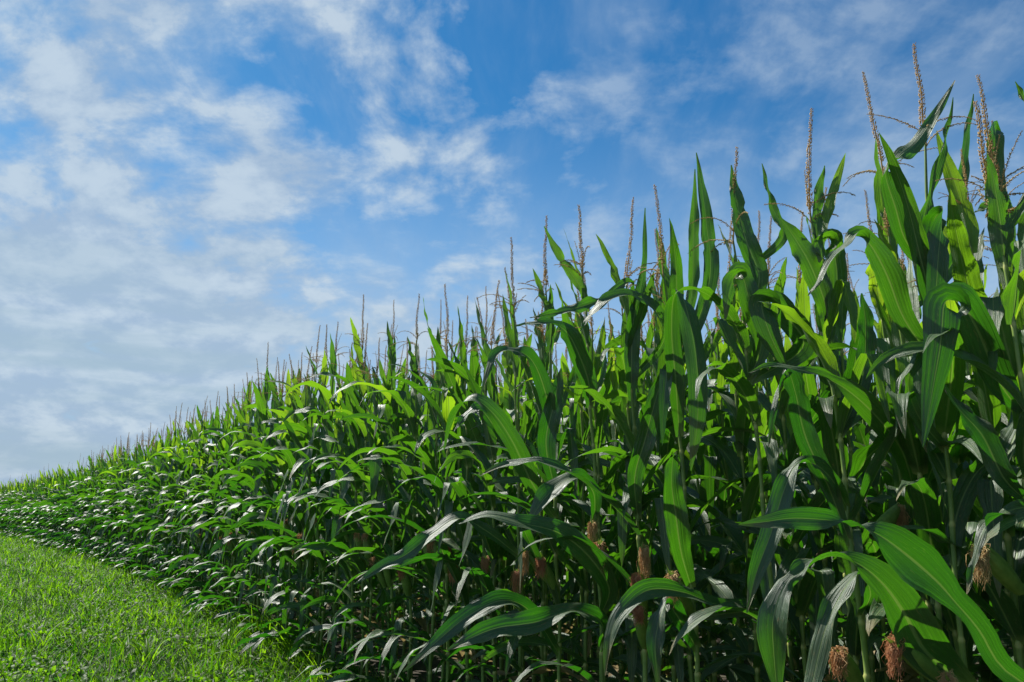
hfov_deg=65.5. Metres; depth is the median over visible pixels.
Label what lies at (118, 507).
corn plant
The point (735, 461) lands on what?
corn plant
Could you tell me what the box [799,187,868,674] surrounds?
corn plant
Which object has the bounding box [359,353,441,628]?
corn plant
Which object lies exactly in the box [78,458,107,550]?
corn plant
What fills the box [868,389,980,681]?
corn plant
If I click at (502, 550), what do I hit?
corn plant
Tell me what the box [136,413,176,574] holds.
corn plant
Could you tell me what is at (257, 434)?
corn plant
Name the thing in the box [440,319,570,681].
corn plant
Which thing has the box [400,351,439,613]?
corn plant
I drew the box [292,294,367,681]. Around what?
corn plant
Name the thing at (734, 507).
corn plant
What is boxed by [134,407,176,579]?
corn plant
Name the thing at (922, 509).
corn plant
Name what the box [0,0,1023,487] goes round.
sky
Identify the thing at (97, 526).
corn plant
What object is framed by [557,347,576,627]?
corn plant
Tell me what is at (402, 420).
corn plant
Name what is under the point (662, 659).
corn plant
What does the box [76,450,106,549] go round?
corn plant
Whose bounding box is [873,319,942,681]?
corn plant
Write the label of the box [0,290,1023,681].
corn crop
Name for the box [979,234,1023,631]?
corn plant
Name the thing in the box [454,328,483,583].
corn plant
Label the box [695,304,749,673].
corn plant
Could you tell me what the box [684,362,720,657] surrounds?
corn plant
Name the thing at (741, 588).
corn plant
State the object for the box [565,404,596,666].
corn plant
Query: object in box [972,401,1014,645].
corn plant
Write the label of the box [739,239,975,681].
corn plant
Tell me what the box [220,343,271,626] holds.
corn plant
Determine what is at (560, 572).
corn plant
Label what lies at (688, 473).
corn plant
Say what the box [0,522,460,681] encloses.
grass
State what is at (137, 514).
corn plant
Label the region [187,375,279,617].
corn plant
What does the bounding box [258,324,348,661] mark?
corn plant
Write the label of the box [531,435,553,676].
corn plant
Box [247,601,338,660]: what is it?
grass tuft
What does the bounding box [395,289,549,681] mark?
corn plant
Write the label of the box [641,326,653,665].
corn plant
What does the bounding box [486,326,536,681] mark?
corn plant
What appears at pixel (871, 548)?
corn plant
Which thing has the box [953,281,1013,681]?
corn plant
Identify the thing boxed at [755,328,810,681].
corn plant
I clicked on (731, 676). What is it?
corn plant
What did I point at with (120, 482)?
corn plant
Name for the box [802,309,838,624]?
corn plant
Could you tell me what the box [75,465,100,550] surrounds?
corn plant
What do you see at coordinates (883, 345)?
corn plant
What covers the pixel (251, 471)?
corn plant
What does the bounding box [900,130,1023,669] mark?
corn plant
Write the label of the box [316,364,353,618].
corn plant
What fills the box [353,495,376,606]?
corn plant
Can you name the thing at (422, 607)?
corn plant
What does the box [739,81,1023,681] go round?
corn plant
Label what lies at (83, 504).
corn plant
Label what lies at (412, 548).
corn plant
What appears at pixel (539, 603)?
corn plant
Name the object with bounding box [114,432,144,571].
corn plant
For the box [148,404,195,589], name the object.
corn plant
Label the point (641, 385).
corn plant
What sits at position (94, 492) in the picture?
corn plant
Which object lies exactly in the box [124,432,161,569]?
corn plant
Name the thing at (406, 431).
corn plant
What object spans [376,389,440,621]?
corn plant
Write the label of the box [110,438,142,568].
corn plant
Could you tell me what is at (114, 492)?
corn plant
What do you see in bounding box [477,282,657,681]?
corn plant
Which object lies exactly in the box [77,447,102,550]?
corn plant
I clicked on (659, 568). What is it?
corn plant
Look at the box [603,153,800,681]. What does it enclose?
corn plant
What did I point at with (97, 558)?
corn plant
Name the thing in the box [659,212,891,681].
corn plant
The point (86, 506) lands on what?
corn plant
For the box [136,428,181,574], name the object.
corn plant
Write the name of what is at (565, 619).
corn plant
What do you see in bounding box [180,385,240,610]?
corn plant
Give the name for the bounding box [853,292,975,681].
corn plant
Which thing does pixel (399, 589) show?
corn plant
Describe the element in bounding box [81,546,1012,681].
ground
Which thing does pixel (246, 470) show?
corn plant
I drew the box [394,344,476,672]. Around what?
corn plant
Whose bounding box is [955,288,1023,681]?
corn plant
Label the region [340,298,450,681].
corn plant
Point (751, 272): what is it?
corn plant
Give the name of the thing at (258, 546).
corn plant
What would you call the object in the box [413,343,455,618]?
corn plant
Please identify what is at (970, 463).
corn plant
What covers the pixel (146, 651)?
grass tuft
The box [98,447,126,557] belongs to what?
corn plant
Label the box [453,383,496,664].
corn plant
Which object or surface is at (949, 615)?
corn plant
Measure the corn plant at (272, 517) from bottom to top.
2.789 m
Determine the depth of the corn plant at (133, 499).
15.32 m
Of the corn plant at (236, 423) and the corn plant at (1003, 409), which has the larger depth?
the corn plant at (236, 423)
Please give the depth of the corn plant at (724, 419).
4.12 m
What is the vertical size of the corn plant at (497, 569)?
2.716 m
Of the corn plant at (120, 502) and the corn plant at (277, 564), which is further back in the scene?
the corn plant at (120, 502)
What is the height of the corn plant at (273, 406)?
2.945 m
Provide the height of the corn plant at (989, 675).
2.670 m
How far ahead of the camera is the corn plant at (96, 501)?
20.40 m
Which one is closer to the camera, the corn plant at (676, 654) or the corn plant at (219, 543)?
the corn plant at (676, 654)
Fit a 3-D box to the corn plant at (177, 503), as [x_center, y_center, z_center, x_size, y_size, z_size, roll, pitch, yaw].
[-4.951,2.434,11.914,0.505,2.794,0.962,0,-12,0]
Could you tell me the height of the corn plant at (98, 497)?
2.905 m
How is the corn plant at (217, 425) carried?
on the ground at (419, 669)
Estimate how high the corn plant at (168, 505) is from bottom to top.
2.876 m
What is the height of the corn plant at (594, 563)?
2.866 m
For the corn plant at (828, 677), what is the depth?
4.22 m
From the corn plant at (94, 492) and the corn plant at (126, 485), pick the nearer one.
the corn plant at (126, 485)
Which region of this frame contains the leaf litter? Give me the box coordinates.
[148,563,786,681]
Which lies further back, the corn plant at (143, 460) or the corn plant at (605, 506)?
the corn plant at (143, 460)
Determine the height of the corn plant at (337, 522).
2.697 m
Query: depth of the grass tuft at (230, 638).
7.01 m
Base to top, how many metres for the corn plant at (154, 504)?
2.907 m
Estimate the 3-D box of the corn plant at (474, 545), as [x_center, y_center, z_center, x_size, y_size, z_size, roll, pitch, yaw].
[-0.164,1.064,5.726,0.982,2.901,0.436,5,-13,-22]
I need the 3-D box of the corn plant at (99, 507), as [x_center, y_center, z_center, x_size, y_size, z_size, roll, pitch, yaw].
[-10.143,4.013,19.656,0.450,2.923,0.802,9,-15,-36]
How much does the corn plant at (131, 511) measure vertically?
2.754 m
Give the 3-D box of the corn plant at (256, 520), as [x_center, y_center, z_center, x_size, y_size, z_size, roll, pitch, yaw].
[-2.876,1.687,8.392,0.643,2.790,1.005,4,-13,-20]
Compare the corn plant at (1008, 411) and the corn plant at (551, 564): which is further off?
the corn plant at (551, 564)
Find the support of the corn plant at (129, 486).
on the ground at (419, 669)
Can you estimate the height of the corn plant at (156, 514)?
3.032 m
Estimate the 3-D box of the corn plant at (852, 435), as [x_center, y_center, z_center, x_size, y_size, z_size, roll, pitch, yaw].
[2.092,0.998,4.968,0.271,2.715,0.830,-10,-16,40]
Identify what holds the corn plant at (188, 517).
on the ground at (419, 669)
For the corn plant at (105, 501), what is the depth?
18.82 m
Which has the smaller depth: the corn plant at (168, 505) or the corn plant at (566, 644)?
the corn plant at (566, 644)
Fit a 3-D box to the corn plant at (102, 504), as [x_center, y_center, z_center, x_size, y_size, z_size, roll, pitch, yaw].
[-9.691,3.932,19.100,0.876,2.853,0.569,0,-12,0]
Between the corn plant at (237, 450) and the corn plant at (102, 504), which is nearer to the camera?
the corn plant at (237, 450)
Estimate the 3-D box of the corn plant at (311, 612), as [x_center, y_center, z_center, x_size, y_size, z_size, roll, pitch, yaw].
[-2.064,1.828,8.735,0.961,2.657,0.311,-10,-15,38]
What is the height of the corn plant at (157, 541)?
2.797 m
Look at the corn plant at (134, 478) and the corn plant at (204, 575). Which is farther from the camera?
the corn plant at (134, 478)
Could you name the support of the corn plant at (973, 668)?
on the ground at (419, 669)
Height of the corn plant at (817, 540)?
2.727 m
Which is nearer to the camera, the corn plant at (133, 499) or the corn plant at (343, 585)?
the corn plant at (343, 585)
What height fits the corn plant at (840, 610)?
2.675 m
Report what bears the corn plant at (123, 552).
on the ground at (419, 669)
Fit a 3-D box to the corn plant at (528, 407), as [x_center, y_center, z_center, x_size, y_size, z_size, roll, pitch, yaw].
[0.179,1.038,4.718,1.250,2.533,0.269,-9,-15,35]
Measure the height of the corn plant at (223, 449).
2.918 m
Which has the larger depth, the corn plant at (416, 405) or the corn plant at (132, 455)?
the corn plant at (132, 455)
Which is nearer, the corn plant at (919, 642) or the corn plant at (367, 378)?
the corn plant at (919, 642)
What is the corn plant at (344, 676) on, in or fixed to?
on the ground at (419, 669)
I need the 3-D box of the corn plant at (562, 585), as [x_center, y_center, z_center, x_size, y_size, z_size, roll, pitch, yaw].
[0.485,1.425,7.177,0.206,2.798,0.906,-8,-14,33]
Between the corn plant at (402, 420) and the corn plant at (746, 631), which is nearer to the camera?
the corn plant at (746, 631)
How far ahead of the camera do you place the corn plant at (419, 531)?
8.10 m
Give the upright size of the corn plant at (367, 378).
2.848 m
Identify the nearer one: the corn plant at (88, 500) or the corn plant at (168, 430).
the corn plant at (168, 430)
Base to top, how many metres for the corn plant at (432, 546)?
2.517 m
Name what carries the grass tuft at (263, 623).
on the ground at (419, 669)
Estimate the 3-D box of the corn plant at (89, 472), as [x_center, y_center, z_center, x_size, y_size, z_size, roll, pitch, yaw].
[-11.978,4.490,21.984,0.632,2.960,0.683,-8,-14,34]
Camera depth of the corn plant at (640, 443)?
3.55 m
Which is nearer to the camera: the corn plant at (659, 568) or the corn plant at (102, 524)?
the corn plant at (659, 568)
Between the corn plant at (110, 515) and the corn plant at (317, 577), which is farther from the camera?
the corn plant at (110, 515)
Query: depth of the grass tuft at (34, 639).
7.32 m
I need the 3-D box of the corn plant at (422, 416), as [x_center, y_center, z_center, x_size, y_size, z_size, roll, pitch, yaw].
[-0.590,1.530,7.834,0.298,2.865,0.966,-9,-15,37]
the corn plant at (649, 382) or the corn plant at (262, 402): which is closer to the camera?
the corn plant at (649, 382)
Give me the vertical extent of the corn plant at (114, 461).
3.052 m
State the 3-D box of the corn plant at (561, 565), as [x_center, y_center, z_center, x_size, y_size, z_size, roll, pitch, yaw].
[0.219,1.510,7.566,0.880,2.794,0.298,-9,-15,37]
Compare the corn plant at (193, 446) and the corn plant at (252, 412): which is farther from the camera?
the corn plant at (193, 446)
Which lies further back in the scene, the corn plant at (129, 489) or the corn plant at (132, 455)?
the corn plant at (132, 455)
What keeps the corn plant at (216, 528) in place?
on the ground at (419, 669)
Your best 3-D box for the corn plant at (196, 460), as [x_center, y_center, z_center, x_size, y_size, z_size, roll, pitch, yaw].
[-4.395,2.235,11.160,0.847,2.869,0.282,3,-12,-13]
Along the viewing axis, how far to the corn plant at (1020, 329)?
2.74 m
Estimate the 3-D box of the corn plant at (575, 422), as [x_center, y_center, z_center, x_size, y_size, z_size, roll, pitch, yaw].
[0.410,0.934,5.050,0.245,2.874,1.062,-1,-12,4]
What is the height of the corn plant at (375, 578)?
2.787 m
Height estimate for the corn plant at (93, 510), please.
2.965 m
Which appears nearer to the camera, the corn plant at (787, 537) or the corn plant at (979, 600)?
the corn plant at (979, 600)
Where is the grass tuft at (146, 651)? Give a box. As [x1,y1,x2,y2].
[119,626,179,664]
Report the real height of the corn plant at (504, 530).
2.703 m
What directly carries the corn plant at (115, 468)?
on the ground at (419, 669)
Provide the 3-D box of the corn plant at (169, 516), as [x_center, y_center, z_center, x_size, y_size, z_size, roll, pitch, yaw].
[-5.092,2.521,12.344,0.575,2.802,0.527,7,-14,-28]
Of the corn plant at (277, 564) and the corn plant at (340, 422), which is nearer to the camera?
the corn plant at (340, 422)
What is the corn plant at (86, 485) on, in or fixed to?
on the ground at (419, 669)
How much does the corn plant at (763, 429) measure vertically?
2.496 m
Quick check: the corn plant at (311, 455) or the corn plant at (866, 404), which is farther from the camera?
the corn plant at (311, 455)
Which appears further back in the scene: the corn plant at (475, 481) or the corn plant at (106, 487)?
the corn plant at (106, 487)
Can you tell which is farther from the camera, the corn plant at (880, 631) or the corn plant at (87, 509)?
the corn plant at (87, 509)
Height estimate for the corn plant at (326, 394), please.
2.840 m
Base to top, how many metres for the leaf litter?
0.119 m
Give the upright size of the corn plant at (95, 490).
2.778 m
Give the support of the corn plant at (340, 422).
on the ground at (419, 669)
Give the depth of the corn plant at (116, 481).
18.27 m
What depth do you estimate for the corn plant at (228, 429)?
10.02 m
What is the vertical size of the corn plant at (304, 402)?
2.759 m
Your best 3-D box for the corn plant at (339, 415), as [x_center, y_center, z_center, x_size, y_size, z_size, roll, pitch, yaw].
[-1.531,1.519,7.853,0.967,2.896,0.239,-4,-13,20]
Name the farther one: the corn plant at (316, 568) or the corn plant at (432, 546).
the corn plant at (316, 568)
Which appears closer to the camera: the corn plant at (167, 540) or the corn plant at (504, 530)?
the corn plant at (504, 530)
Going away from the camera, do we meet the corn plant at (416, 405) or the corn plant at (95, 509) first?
the corn plant at (416, 405)
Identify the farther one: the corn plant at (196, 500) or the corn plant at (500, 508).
the corn plant at (196, 500)
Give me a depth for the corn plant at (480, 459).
4.49 m
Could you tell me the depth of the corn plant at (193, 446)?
11.63 m
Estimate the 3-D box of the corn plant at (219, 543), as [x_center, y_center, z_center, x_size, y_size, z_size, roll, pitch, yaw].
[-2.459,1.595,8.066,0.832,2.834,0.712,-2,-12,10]
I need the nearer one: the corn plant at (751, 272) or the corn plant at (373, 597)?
the corn plant at (751, 272)
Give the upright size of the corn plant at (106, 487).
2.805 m
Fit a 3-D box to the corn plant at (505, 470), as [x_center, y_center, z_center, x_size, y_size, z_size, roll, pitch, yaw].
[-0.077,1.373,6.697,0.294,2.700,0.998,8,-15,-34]
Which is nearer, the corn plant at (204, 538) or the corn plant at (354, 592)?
the corn plant at (354, 592)
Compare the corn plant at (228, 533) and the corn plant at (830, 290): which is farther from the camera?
the corn plant at (228, 533)
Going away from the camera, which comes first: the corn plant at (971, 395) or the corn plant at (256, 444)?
the corn plant at (971, 395)
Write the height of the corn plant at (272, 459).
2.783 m
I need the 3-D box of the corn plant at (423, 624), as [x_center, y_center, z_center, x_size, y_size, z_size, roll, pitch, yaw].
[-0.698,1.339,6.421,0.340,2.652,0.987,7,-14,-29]
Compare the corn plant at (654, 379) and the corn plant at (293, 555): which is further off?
the corn plant at (293, 555)
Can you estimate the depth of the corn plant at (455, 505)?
4.67 m
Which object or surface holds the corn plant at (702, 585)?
on the ground at (419, 669)
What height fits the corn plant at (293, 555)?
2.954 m
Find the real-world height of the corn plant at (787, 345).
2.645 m
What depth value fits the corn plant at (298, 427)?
6.75 m
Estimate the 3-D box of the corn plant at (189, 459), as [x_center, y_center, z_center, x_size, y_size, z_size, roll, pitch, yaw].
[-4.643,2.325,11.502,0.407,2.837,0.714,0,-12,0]
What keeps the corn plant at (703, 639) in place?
on the ground at (419, 669)
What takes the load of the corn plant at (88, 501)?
on the ground at (419, 669)
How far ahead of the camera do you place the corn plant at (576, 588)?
5.86 m
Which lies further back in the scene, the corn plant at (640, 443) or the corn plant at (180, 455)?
the corn plant at (180, 455)
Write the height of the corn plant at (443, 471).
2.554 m
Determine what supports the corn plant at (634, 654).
on the ground at (419, 669)
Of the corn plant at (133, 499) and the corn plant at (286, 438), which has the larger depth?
the corn plant at (133, 499)
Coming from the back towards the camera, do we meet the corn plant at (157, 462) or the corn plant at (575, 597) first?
the corn plant at (157, 462)
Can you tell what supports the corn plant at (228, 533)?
on the ground at (419, 669)
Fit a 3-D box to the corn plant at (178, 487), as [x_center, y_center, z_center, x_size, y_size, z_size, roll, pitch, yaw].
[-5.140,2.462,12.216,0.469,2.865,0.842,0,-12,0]
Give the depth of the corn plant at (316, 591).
8.76 m
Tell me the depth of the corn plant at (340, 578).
7.88 m
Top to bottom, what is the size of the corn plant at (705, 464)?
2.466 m
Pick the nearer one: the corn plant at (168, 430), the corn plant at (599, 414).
the corn plant at (599, 414)
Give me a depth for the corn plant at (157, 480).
14.36 m
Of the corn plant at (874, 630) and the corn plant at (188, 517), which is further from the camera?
the corn plant at (188, 517)
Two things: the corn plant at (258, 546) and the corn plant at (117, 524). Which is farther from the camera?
the corn plant at (117, 524)
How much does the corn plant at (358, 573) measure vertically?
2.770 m
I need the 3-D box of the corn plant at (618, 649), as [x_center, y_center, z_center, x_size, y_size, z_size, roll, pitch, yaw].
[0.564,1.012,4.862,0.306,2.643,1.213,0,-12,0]
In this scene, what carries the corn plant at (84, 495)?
on the ground at (419, 669)
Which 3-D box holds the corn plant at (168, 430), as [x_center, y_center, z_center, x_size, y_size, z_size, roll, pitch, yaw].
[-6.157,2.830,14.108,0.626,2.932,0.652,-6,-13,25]
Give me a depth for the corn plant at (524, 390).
7.87 m
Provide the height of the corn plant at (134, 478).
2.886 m
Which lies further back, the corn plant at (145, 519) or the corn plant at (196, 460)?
the corn plant at (145, 519)
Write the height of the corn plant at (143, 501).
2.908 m
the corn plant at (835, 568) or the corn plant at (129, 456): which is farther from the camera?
the corn plant at (129, 456)
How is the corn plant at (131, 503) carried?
on the ground at (419, 669)
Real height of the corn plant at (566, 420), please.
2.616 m
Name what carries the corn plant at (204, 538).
on the ground at (419, 669)
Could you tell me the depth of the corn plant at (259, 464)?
7.74 m
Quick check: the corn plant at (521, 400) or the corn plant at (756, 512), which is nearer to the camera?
the corn plant at (756, 512)
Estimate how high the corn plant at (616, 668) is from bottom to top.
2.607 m
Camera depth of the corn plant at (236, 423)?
9.81 m
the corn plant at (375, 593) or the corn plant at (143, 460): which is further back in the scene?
the corn plant at (143, 460)
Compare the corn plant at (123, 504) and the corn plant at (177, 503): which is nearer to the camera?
the corn plant at (177, 503)
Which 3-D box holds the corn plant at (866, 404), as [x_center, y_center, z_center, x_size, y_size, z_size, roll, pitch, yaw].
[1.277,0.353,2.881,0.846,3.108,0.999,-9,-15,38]
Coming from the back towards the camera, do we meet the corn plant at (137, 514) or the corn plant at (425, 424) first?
the corn plant at (137, 514)
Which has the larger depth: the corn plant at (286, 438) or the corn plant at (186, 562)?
the corn plant at (186, 562)
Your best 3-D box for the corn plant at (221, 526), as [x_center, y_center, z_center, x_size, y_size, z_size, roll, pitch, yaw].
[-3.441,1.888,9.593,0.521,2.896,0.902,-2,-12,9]
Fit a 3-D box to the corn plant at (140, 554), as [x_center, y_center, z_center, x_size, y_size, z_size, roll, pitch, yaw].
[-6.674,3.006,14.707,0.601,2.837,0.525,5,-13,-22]
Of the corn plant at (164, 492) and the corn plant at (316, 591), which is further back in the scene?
the corn plant at (164, 492)
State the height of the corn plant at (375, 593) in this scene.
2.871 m
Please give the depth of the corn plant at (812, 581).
3.31 m
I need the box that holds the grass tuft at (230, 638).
[209,608,262,652]
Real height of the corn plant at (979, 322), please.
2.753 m
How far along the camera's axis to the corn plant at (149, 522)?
12.94 m
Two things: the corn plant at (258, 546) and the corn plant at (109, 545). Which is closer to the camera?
the corn plant at (258, 546)
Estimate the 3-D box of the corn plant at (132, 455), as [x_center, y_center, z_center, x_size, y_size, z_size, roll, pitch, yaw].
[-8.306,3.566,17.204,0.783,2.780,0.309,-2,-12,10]
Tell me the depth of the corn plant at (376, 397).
5.55 m
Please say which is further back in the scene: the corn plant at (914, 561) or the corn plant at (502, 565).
the corn plant at (502, 565)
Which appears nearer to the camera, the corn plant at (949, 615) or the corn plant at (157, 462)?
the corn plant at (949, 615)
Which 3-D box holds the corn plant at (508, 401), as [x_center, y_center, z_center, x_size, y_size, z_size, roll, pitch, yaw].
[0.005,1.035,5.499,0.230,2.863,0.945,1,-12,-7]
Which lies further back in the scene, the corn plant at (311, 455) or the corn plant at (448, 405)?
the corn plant at (311, 455)
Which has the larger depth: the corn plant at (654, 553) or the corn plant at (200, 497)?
the corn plant at (200, 497)
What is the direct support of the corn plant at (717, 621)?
on the ground at (419, 669)
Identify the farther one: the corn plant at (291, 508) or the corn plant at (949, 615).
the corn plant at (291, 508)
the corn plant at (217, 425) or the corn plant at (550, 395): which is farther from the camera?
the corn plant at (217, 425)
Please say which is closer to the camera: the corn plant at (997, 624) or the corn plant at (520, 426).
the corn plant at (997, 624)
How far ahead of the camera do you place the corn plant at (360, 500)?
9.56 m
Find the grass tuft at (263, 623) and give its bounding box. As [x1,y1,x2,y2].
[239,594,298,644]
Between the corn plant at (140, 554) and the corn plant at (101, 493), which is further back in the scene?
the corn plant at (101, 493)
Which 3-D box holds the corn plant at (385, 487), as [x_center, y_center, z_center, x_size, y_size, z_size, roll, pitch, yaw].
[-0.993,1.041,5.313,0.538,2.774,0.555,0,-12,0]
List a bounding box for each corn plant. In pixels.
[68,450,96,551]
[69,453,94,542]
[70,458,93,546]
[70,460,96,552]
[71,464,98,551]
[73,449,100,547]
[73,454,99,551]
[75,450,103,552]
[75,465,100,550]
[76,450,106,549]
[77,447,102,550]
[77,453,103,555]
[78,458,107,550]
[79,454,106,552]
[81,442,114,554]
[81,449,113,554]
[81,450,112,550]
[82,456,110,553]
[84,473,112,559]
[88,436,120,557]
[88,459,112,558]
[89,446,118,556]
[90,438,116,561]
[90,448,118,561]
[91,454,121,557]
[92,450,120,561]
[93,441,121,557]
[95,436,128,562]
[97,434,134,561]
[98,443,130,564]
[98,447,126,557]
[99,452,122,561]
[102,437,127,552]
[102,440,130,563]
[102,440,139,568]
[103,430,142,560]
[106,452,135,560]
[108,437,140,565]
[108,454,134,561]
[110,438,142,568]
[111,423,155,571]
[111,438,137,559]
[113,439,150,566]
[113,443,148,566]
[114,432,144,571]
[115,433,143,558]
[117,435,156,575]
[119,429,157,563]
[122,442,150,568]
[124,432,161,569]
[124,434,156,568]
[125,439,152,569]
[126,424,177,579]
[128,431,177,569]
[130,439,173,576]
[131,443,168,578]
[132,425,169,579]
[132,430,163,575]
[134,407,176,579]
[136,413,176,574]
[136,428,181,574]
[138,425,172,574]
[140,405,191,578]
[140,423,187,583]
[142,416,176,579]
[147,412,190,577]
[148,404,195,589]
[148,408,189,575]
[148,421,195,585]
[153,410,202,593]
[155,416,198,588]
[156,425,189,588]
[158,404,210,599]
[158,417,208,590]
[160,410,194,584]
[164,396,212,593]
[165,401,221,602]
[169,396,224,592]
[170,406,208,589]
[176,395,217,601]
[176,396,233,605]
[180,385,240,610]
[181,380,244,609]
[181,388,228,595]
[182,397,239,597]
[182,412,222,590]
[184,392,238,608]
[186,388,243,613]
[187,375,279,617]
[187,382,253,606]
[190,376,276,617]
[192,379,256,619]
[200,358,261,622]
[208,362,295,621]
[208,373,270,622]
[209,357,277,618]
[211,374,261,628]
[218,359,285,640]
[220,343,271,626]
[223,362,291,629]
[230,352,303,654]
[230,421,252,595]
[232,354,354,659]
[234,355,305,646]
[237,346,333,656]
[238,360,297,640]
[239,361,301,634]
[243,410,269,606]
[249,326,336,648]
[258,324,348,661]
[259,348,338,657]
[266,323,347,664]
[269,342,366,677]
[271,400,284,614]
[274,423,323,626]
[281,378,304,590]
[288,337,440,681]
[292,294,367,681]
[293,324,431,681]
[293,477,359,620]
[294,334,358,667]
[298,395,358,613]
[312,349,369,647]
[312,390,330,630]
[313,324,425,681]
[314,355,390,634]
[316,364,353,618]
[317,361,411,638]
[317,364,351,641]
[325,353,344,641]
[328,294,427,681]
[328,301,405,681]
[333,352,390,652]
[334,358,428,665]
[335,283,498,681]
[337,367,423,650]
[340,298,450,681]
[341,320,539,681]
[344,347,397,653]
[353,406,373,612]
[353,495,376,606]
[355,237,619,681]
[357,396,374,599]
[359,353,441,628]
[360,344,440,677]
[365,335,442,667]
[368,345,415,629]
[373,340,415,660]
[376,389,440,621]
[388,295,480,680]
[393,347,440,681]
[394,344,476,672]
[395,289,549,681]
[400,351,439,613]
[401,370,431,636]
[402,215,629,681]
[402,366,439,601]
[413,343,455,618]
[420,345,441,614]
[420,360,450,650]
[421,297,532,679]
[421,381,456,663]
[428,280,528,681]
[428,340,480,681]
[429,327,541,681]
[434,268,620,681]
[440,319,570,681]
[443,326,486,679]
[447,204,708,681]
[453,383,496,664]
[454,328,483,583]
[456,311,616,681]
[462,268,620,681]
[469,344,530,670]
[476,371,508,670]
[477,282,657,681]
[480,197,798,681]
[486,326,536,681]
[486,354,500,668]
[489,320,585,679]
[496,292,528,681]
[501,377,538,667]
[505,355,592,678]
[506,312,646,681]
[508,337,527,610]
[522,268,690,681]
[523,378,565,654]
[527,369,563,654]
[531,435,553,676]
[532,350,670,681]
[535,344,590,659]
[547,349,573,662]
[556,361,596,655]
[557,276,592,681]
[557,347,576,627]
[558,274,761,681]
[561,481,606,623]
[565,244,811,681]
[565,326,625,652]
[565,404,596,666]
[571,346,619,665]
[573,312,709,681]
[583,303,624,681]
[599,310,715,676]
[600,261,651,681]
[601,330,651,676]
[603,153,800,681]
[605,229,739,681]
[614,331,694,669]
[624,371,703,674]
[640,309,677,681]
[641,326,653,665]
[644,273,827,681]
[648,364,734,668]
[651,345,788,681]
[652,335,752,681]
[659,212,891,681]
[669,146,813,653]
[669,370,711,679]
[677,220,785,681]
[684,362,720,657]
[687,308,807,681]
[691,216,867,681]
[694,319,740,681]
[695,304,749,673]
[707,308,767,681]
[720,361,841,681]
[728,377,830,681]
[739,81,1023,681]
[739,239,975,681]
[746,108,948,681]
[748,71,982,681]
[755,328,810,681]
[756,43,1003,681]
[763,214,832,681]
[784,312,892,681]
[784,334,809,669]
[786,303,881,681]
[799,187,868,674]
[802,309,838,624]
[811,351,874,653]
[833,254,1004,675]
[839,253,892,681]
[843,166,974,632]
[846,272,907,681]
[848,190,927,681]
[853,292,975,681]
[864,249,978,681]
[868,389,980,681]
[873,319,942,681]
[876,625,999,679]
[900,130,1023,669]
[914,276,1013,681]
[915,225,1019,662]
[921,74,1023,595]
[949,433,982,660]
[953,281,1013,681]
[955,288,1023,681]
[963,120,1023,613]
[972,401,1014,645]
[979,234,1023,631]
[1001,404,1021,631]
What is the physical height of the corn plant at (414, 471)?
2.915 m
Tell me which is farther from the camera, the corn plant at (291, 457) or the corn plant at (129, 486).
the corn plant at (129, 486)
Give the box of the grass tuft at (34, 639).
[19,621,71,650]
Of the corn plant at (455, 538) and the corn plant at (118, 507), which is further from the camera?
the corn plant at (118, 507)
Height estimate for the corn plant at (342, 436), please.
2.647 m
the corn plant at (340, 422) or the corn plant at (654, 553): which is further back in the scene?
the corn plant at (340, 422)
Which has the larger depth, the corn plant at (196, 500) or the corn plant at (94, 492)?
the corn plant at (94, 492)
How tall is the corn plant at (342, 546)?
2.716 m

